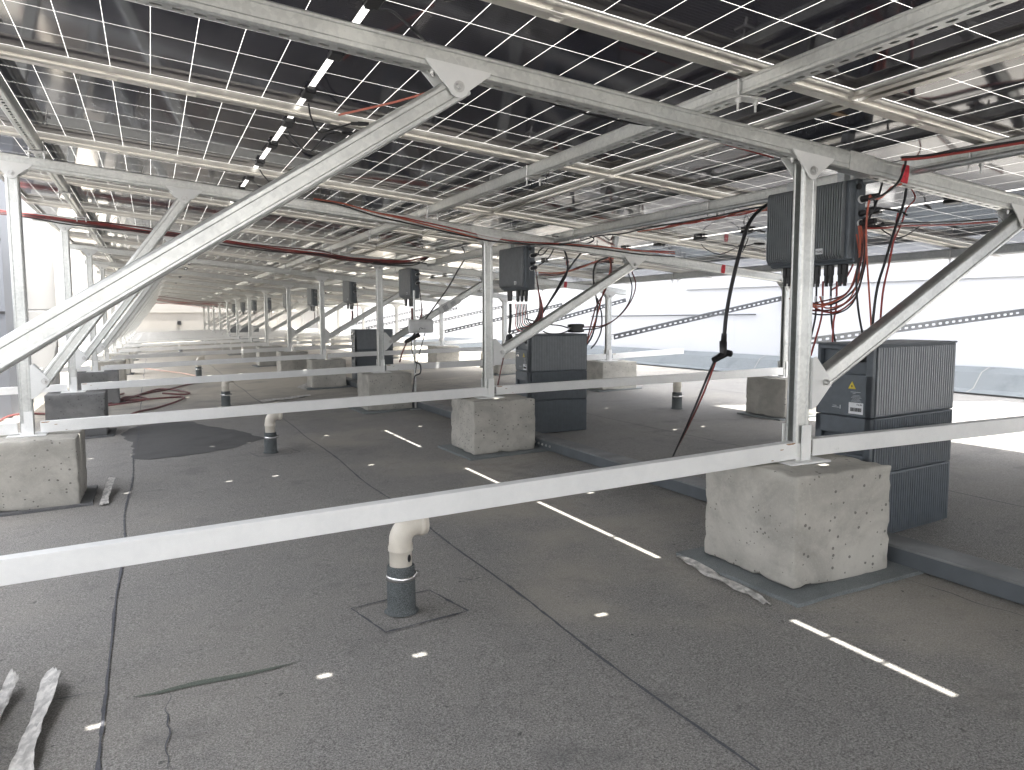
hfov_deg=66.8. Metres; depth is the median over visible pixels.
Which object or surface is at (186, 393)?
hose
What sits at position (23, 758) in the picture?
film strip
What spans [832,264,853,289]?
loop cable
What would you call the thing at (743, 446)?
felt seam
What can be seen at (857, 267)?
cable
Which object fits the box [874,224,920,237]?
module lead
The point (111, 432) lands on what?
felt pad
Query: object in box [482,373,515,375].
felt pad
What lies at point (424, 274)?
solar panel
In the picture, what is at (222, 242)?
bundle cable
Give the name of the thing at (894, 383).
battery stack
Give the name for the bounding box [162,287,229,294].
solar panel
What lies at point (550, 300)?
cable
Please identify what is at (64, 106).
solar panel
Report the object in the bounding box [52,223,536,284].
joint rail
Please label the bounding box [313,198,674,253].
bundle cable
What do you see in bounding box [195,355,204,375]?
vent pipe
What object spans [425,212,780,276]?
solar panel
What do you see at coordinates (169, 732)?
felt crack
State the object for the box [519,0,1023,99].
solar panel
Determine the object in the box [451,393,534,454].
concrete block
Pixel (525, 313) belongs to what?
loop cable
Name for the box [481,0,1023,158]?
joint rail
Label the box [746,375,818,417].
concrete block
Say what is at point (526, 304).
loop cable
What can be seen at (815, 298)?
tail cable
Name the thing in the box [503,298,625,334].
slotted brace
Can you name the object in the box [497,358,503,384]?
cable
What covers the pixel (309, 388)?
felt pad
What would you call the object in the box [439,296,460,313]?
notice plate
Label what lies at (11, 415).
hose
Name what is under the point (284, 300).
inverter
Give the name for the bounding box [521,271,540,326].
loop cable
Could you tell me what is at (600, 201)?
solar panel
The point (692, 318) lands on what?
slotted brace
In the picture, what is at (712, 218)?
cable
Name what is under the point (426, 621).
felt seam
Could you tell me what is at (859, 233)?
loop cable
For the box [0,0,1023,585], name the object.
support frame
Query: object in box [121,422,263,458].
puddle
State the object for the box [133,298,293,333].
support frame
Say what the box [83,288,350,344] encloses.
support frame
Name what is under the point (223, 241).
bundle cable
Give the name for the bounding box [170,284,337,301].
joint rail
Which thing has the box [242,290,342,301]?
solar panel
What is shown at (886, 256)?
cable
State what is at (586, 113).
cable
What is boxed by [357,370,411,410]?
concrete block
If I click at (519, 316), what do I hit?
loop cable
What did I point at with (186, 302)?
bundle cable
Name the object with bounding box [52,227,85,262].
sky
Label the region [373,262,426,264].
cable
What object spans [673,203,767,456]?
power lead
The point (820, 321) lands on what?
tail cable
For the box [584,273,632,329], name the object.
cable
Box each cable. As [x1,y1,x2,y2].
[0,209,421,261]
[0,211,426,263]
[0,212,424,261]
[0,213,429,265]
[0,214,427,262]
[1,211,419,260]
[137,295,224,302]
[157,298,221,304]
[157,299,223,306]
[157,300,217,306]
[313,198,674,251]
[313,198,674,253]
[313,199,674,256]
[338,92,424,115]
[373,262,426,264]
[379,8,426,41]
[412,260,464,335]
[412,362,421,391]
[415,333,424,372]
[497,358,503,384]
[508,304,511,332]
[515,272,542,331]
[517,300,541,329]
[518,297,541,328]
[520,279,540,327]
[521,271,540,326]
[523,272,539,325]
[524,270,539,324]
[525,318,568,328]
[526,269,538,323]
[538,247,548,255]
[538,258,613,273]
[538,259,613,275]
[539,249,553,265]
[540,100,645,125]
[543,250,568,310]
[543,253,581,312]
[543,330,567,333]
[559,206,760,244]
[583,271,635,327]
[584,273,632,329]
[587,257,607,344]
[587,257,610,342]
[587,257,611,340]
[591,298,602,348]
[637,209,766,231]
[660,208,766,229]
[720,143,773,157]
[811,281,817,338]
[811,281,823,355]
[812,283,859,311]
[813,225,860,307]
[813,225,863,305]
[813,252,865,312]
[816,226,864,305]
[829,286,835,341]
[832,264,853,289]
[832,281,837,341]
[855,182,882,332]
[864,218,997,226]
[865,195,871,325]
[867,221,997,228]
[868,157,906,199]
[868,183,901,199]
[871,188,907,324]
[879,213,898,318]
[901,139,1023,157]
[901,141,1023,160]
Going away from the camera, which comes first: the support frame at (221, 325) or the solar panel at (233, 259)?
the solar panel at (233, 259)
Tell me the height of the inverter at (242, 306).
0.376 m
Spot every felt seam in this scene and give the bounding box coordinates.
[95,346,147,769]
[189,349,759,769]
[346,362,1022,506]
[351,608,385,631]
[352,590,426,607]
[386,611,465,631]
[430,590,467,610]
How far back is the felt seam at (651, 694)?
1.80 m
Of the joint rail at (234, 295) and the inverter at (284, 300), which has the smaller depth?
the inverter at (284, 300)
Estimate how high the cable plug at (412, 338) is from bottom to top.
0.088 m
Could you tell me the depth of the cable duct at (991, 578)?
2.11 m
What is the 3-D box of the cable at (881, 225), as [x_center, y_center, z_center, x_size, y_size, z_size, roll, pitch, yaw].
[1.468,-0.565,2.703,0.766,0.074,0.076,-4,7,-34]
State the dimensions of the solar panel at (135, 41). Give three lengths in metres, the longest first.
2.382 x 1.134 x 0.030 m
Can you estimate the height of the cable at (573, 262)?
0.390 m
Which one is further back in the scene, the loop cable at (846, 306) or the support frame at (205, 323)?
the support frame at (205, 323)
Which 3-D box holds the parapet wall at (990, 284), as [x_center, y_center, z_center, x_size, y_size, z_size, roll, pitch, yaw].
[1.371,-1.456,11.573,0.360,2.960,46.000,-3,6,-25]
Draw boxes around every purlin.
[0,74,136,298]
[194,0,1018,302]
[228,134,1023,304]
[262,243,1023,310]
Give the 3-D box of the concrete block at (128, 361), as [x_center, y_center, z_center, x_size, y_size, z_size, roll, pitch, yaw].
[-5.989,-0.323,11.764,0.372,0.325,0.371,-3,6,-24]
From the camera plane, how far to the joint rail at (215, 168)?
3.74 m
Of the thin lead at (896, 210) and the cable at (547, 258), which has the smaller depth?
the thin lead at (896, 210)
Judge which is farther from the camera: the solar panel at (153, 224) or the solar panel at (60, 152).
the solar panel at (153, 224)
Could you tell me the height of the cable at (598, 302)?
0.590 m
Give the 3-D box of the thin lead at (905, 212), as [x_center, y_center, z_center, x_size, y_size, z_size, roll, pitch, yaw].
[1.334,-0.584,2.632,0.025,0.204,0.204,4,7,38]
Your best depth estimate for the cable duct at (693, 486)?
3.78 m
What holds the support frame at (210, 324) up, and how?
on the concrete block
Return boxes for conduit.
[372,148,1023,276]
[591,314,755,316]
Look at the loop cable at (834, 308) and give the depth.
2.61 m
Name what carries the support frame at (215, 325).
on the concrete block
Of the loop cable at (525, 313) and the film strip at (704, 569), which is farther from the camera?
the loop cable at (525, 313)
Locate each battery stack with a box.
[230,326,258,341]
[351,329,392,379]
[515,333,587,432]
[815,339,957,532]
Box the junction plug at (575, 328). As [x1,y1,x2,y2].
[567,324,583,332]
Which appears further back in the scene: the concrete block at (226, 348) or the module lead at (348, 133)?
the concrete block at (226, 348)
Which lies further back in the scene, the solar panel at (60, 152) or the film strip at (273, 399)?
the film strip at (273, 399)
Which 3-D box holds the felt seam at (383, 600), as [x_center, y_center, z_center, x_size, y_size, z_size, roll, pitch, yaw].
[-0.336,0.594,2.159,0.231,0.007,0.010,-3,6,-32]
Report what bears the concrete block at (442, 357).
on the felt pad
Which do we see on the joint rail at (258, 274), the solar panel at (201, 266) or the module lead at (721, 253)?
the solar panel at (201, 266)
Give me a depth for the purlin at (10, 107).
3.17 m
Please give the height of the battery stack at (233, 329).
0.556 m
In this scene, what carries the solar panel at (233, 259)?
on the joint rail
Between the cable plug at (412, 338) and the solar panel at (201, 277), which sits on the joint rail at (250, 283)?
the solar panel at (201, 277)
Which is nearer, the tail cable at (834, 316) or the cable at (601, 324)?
the tail cable at (834, 316)
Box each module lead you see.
[287,131,354,152]
[308,103,368,133]
[701,244,744,254]
[742,237,764,251]
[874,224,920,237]
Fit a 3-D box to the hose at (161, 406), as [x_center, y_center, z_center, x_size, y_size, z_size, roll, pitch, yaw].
[-3.397,0.215,6.983,0.723,0.052,1.819,-2,6,-18]
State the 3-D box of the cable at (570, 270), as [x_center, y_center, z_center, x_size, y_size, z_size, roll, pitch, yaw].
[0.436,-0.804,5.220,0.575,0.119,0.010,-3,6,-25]
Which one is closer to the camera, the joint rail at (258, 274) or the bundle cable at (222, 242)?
the bundle cable at (222, 242)
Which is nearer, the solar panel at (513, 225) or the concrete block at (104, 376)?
the solar panel at (513, 225)
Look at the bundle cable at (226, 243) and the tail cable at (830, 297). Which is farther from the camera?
the bundle cable at (226, 243)
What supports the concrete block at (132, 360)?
on the felt pad
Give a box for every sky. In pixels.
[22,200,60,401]
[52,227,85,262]
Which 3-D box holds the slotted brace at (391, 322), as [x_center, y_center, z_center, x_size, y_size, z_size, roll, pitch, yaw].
[-2.091,-1.384,16.049,2.050,0.447,0.042,-3,6,-25]
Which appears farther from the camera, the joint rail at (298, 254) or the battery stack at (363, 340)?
the battery stack at (363, 340)
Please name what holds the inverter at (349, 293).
hanging from the purlin at (738, 198)
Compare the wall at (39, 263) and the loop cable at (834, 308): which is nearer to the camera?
the loop cable at (834, 308)
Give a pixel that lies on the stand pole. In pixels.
(414, 349)
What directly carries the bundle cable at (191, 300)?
hanging from the support frame at (221, 325)
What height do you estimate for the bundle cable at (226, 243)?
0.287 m
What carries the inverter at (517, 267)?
hanging from the conduit at (984, 158)
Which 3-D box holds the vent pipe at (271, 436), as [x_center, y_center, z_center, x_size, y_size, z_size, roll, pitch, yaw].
[-1.404,0.269,4.544,0.110,0.250,0.088,-4,7,-33]
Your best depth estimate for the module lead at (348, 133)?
2.64 m
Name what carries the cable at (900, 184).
attached to the support frame at (452, 74)
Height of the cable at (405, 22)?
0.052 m
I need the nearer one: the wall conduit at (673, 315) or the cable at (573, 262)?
the cable at (573, 262)
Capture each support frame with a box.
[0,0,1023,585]
[0,152,789,437]
[0,212,683,394]
[40,243,515,371]
[79,284,393,348]
[81,270,443,352]
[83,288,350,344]
[85,260,494,360]
[102,290,350,341]
[103,293,333,339]
[108,297,297,335]
[125,296,317,336]
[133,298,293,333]
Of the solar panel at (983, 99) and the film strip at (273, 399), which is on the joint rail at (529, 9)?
the solar panel at (983, 99)
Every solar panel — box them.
[0,0,847,175]
[0,52,607,212]
[0,131,490,233]
[0,172,421,248]
[25,201,374,254]
[48,223,338,265]
[69,236,318,270]
[77,250,290,276]
[81,254,280,279]
[93,265,263,283]
[95,266,258,286]
[105,275,242,290]
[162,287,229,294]
[230,294,326,303]
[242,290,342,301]
[255,284,397,300]
[265,284,388,297]
[275,277,448,297]
[287,275,443,293]
[307,266,515,292]
[321,260,555,290]
[358,248,623,283]
[379,234,709,282]
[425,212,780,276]
[495,175,997,267]
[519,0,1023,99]
[614,99,1023,254]
[858,47,1023,140]
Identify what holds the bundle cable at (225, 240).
hanging from the support frame at (79, 357)
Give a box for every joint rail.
[0,53,1002,256]
[0,132,823,269]
[0,173,711,277]
[25,202,630,283]
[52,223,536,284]
[70,237,497,288]
[85,255,453,296]
[94,266,383,297]
[161,291,303,305]
[165,288,334,305]
[167,281,340,299]
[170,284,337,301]
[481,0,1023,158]
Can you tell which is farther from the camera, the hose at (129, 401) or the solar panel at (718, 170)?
the hose at (129, 401)
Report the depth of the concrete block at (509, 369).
9.30 m
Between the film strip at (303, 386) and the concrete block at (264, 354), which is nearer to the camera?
the film strip at (303, 386)
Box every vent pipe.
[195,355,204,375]
[221,381,233,405]
[263,413,282,453]
[384,518,429,616]
[671,373,682,409]
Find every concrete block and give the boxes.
[0,429,86,510]
[44,389,108,436]
[77,370,119,402]
[91,359,126,380]
[102,352,130,373]
[110,347,133,363]
[221,339,229,349]
[230,339,240,354]
[241,342,262,357]
[256,345,281,365]
[276,350,307,370]
[306,358,345,387]
[311,336,328,345]
[330,338,349,348]
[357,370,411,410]
[393,341,411,357]
[427,345,458,361]
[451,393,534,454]
[493,350,515,373]
[587,359,636,389]
[704,449,890,588]
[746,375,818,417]
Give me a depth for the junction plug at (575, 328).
4.89 m
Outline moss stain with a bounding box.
[134,661,298,696]
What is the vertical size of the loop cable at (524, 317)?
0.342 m
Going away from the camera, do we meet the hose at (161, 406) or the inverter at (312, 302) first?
the hose at (161, 406)
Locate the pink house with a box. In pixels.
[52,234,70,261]
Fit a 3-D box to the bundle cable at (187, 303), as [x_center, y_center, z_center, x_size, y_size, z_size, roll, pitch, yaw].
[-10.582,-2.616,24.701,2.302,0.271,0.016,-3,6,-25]
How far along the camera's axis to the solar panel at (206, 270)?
10.66 m
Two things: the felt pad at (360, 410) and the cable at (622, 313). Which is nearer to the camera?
the cable at (622, 313)
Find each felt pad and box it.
[0,485,97,516]
[85,428,116,438]
[306,385,351,389]
[349,406,419,413]
[438,444,548,460]
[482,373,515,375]
[587,387,641,391]
[676,546,923,607]
[737,412,815,420]
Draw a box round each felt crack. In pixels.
[164,695,171,766]
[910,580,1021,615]
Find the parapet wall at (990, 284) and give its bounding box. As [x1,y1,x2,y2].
[325,253,1023,368]
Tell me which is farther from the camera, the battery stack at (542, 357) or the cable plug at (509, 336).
the battery stack at (542, 357)
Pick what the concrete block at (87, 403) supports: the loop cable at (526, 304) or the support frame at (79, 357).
the support frame at (79, 357)
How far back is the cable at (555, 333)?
4.85 m
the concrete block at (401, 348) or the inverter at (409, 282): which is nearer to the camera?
the inverter at (409, 282)
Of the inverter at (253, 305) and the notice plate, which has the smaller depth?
the notice plate
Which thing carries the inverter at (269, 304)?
hanging from the purlin at (738, 198)
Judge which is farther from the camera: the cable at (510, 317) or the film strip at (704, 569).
the cable at (510, 317)
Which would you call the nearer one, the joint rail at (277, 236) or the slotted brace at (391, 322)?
the joint rail at (277, 236)
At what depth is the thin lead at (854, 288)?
2.57 m
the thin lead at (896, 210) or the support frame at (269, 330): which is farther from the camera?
the support frame at (269, 330)
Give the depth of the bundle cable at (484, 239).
4.22 m
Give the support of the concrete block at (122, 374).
on the felt pad
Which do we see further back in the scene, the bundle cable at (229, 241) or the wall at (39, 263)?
the wall at (39, 263)
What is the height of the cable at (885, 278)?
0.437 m
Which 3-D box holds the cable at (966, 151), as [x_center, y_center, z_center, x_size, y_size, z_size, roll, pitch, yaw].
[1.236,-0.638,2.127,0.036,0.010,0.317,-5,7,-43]
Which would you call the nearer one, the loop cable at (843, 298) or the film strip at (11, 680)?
the film strip at (11, 680)
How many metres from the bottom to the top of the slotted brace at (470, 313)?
0.447 m
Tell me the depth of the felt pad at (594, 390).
7.18 m
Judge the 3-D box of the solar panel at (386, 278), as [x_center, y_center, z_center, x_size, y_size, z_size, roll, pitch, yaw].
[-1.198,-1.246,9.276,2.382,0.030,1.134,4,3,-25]
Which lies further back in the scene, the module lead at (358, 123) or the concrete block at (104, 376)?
the concrete block at (104, 376)
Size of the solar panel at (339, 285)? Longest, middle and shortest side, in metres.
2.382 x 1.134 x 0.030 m
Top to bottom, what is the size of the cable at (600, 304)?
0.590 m
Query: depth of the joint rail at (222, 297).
19.71 m
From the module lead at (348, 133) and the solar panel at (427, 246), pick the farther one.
the solar panel at (427, 246)
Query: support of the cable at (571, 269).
attached to the solar panel at (513, 225)
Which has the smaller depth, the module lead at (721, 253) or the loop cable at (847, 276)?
the loop cable at (847, 276)
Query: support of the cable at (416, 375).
hanging from the cable at (419, 352)
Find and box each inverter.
[232,301,235,314]
[240,302,244,314]
[251,297,256,313]
[267,294,271,313]
[282,293,290,311]
[307,288,317,310]
[342,276,356,309]
[398,268,419,306]
[499,244,537,301]
[766,173,879,286]
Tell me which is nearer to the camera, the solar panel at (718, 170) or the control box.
the solar panel at (718, 170)
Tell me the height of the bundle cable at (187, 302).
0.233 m
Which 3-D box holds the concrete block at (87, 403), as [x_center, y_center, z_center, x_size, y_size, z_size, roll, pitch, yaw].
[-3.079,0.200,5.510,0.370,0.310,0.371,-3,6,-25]
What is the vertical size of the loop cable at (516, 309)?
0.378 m
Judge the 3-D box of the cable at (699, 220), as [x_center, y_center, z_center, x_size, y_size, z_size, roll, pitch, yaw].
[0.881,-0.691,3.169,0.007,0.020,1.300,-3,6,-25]
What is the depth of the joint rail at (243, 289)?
14.39 m
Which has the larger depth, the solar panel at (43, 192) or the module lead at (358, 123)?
the solar panel at (43, 192)
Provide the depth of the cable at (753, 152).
2.26 m
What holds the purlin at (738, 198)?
attached to the support frame at (452, 74)
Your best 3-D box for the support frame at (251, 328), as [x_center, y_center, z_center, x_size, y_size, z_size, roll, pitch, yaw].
[-4.946,-1.369,14.744,6.016,1.244,0.120,-3,6,-25]
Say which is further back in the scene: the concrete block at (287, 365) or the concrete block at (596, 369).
the concrete block at (287, 365)
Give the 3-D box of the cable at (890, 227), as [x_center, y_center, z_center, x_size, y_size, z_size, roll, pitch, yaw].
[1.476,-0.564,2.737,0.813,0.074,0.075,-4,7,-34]
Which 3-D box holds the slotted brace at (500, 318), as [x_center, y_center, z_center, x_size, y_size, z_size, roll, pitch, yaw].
[-0.136,-1.027,11.848,2.050,0.447,0.042,-3,6,-25]
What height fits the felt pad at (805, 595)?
0.033 m
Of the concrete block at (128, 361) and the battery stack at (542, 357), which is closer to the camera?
the battery stack at (542, 357)
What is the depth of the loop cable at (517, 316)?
4.88 m
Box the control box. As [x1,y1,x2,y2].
[408,319,432,332]
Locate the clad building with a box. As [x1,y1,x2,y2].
[0,179,33,418]
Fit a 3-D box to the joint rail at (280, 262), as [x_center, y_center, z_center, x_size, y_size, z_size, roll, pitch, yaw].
[-2.038,-1.249,8.245,4.751,0.480,0.031,-3,6,-25]
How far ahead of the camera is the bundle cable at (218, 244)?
5.80 m
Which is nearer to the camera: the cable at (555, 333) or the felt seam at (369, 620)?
the felt seam at (369, 620)
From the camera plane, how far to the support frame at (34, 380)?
3.88 m
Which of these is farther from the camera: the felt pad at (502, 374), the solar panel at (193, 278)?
the solar panel at (193, 278)
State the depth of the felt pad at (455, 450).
4.24 m
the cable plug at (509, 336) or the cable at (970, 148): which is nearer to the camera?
the cable at (970, 148)
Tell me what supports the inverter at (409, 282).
hanging from the purlin at (738, 198)
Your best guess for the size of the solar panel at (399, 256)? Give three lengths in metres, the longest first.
2.382 x 1.134 x 0.030 m
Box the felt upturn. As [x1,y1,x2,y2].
[340,332,1023,396]
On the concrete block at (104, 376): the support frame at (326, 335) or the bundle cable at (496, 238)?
the support frame at (326, 335)
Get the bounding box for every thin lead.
[789,229,864,303]
[812,259,865,315]
[819,234,859,308]
[874,208,907,215]
[894,189,915,240]
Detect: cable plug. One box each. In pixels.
[404,333,419,343]
[505,334,512,341]
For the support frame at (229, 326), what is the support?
on the concrete block
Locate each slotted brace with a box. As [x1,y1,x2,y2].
[352,309,420,325]
[366,307,456,328]
[396,306,501,330]
[440,303,562,332]
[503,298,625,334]
[607,296,781,339]
[785,309,1023,345]
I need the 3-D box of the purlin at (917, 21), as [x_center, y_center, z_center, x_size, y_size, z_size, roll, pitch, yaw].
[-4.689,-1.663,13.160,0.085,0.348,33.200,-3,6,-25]
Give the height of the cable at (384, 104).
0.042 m
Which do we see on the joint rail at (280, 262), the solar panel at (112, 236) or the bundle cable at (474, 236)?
the solar panel at (112, 236)
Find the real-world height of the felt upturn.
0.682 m
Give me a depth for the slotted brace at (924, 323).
5.62 m
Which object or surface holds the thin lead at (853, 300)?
hanging from the inverter at (840, 206)
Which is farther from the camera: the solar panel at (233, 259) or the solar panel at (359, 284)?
the solar panel at (359, 284)
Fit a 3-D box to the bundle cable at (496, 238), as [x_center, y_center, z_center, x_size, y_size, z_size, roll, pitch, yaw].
[0.009,-0.872,4.315,2.189,0.204,0.007,-3,6,-25]
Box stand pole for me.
[410,290,421,409]
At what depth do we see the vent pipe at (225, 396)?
7.03 m
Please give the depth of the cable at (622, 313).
5.05 m
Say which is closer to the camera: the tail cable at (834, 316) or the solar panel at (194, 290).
the tail cable at (834, 316)
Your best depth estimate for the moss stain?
1.71 m
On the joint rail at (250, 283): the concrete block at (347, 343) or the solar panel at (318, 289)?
the solar panel at (318, 289)
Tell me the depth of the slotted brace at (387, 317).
18.19 m
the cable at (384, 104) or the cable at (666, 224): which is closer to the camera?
the cable at (384, 104)
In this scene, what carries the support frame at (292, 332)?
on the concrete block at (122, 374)
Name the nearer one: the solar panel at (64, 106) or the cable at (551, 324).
the solar panel at (64, 106)
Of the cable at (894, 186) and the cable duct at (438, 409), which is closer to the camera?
the cable at (894, 186)
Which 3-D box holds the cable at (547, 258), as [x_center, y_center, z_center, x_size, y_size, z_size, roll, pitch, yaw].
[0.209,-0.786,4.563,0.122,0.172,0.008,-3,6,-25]
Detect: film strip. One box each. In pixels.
[0,669,18,718]
[8,667,60,769]
[99,477,114,504]
[260,394,310,401]
[298,383,309,389]
[677,555,771,605]
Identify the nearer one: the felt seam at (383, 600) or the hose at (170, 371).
the felt seam at (383, 600)
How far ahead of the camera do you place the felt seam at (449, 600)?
2.13 m
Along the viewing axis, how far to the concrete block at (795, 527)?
2.16 m
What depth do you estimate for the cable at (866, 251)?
2.48 m
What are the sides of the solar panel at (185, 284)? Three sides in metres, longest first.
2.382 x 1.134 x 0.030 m
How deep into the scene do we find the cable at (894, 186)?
2.28 m
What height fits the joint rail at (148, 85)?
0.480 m
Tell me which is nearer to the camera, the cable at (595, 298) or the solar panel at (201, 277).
the cable at (595, 298)
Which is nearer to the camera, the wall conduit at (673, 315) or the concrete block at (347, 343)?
the wall conduit at (673, 315)
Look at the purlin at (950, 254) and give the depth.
4.96 m
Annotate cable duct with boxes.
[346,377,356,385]
[350,381,540,433]
[535,433,706,501]
[887,532,1023,604]
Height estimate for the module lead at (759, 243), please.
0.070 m
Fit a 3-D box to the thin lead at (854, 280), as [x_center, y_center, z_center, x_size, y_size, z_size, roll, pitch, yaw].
[1.010,-0.379,2.504,0.245,0.244,0.040,0,5,-3]
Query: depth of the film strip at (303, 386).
8.59 m
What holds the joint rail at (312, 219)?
attached to the purlin at (738, 198)
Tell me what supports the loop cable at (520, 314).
hanging from the inverter at (517, 267)
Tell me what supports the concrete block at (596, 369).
on the felt pad at (594, 390)
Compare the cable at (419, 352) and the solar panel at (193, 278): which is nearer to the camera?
the cable at (419, 352)
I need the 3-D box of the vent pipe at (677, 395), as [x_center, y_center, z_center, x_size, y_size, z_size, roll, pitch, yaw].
[1.237,0.045,5.772,0.116,0.264,0.092,-3,6,-30]
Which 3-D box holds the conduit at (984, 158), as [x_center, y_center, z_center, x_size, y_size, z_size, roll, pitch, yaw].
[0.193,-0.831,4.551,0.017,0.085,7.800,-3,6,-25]
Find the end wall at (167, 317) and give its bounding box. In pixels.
[54,262,317,346]
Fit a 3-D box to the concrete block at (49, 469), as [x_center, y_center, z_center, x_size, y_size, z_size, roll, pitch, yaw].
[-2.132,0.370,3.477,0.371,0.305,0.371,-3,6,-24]
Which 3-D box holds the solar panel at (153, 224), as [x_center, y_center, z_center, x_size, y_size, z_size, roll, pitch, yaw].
[-2.393,-1.206,6.168,2.382,0.030,1.134,4,3,-25]
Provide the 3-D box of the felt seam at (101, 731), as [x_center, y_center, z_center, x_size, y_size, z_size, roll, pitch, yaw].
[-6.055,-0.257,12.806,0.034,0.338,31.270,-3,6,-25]
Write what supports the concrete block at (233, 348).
on the felt pad
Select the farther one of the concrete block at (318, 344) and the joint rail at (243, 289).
the concrete block at (318, 344)
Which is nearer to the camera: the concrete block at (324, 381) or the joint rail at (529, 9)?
the joint rail at (529, 9)
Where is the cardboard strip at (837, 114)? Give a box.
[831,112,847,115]
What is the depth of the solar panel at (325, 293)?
13.65 m
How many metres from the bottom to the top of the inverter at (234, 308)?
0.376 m
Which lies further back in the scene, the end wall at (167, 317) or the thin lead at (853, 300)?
the end wall at (167, 317)
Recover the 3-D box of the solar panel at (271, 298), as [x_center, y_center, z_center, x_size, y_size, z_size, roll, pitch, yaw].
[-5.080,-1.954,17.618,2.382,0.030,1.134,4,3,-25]
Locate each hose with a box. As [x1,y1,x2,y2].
[0,412,44,421]
[108,383,195,403]
[108,392,146,405]
[120,388,189,399]
[124,396,184,413]
[144,368,195,375]
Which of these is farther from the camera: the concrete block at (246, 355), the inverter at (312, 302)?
the concrete block at (246, 355)
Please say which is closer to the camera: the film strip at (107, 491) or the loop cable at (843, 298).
the loop cable at (843, 298)
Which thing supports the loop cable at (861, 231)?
hanging from the inverter at (840, 206)
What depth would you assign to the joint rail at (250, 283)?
12.22 m
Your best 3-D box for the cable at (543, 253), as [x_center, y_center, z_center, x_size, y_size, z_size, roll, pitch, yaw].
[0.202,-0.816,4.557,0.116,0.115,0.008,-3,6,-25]
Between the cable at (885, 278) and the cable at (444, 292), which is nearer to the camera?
the cable at (885, 278)

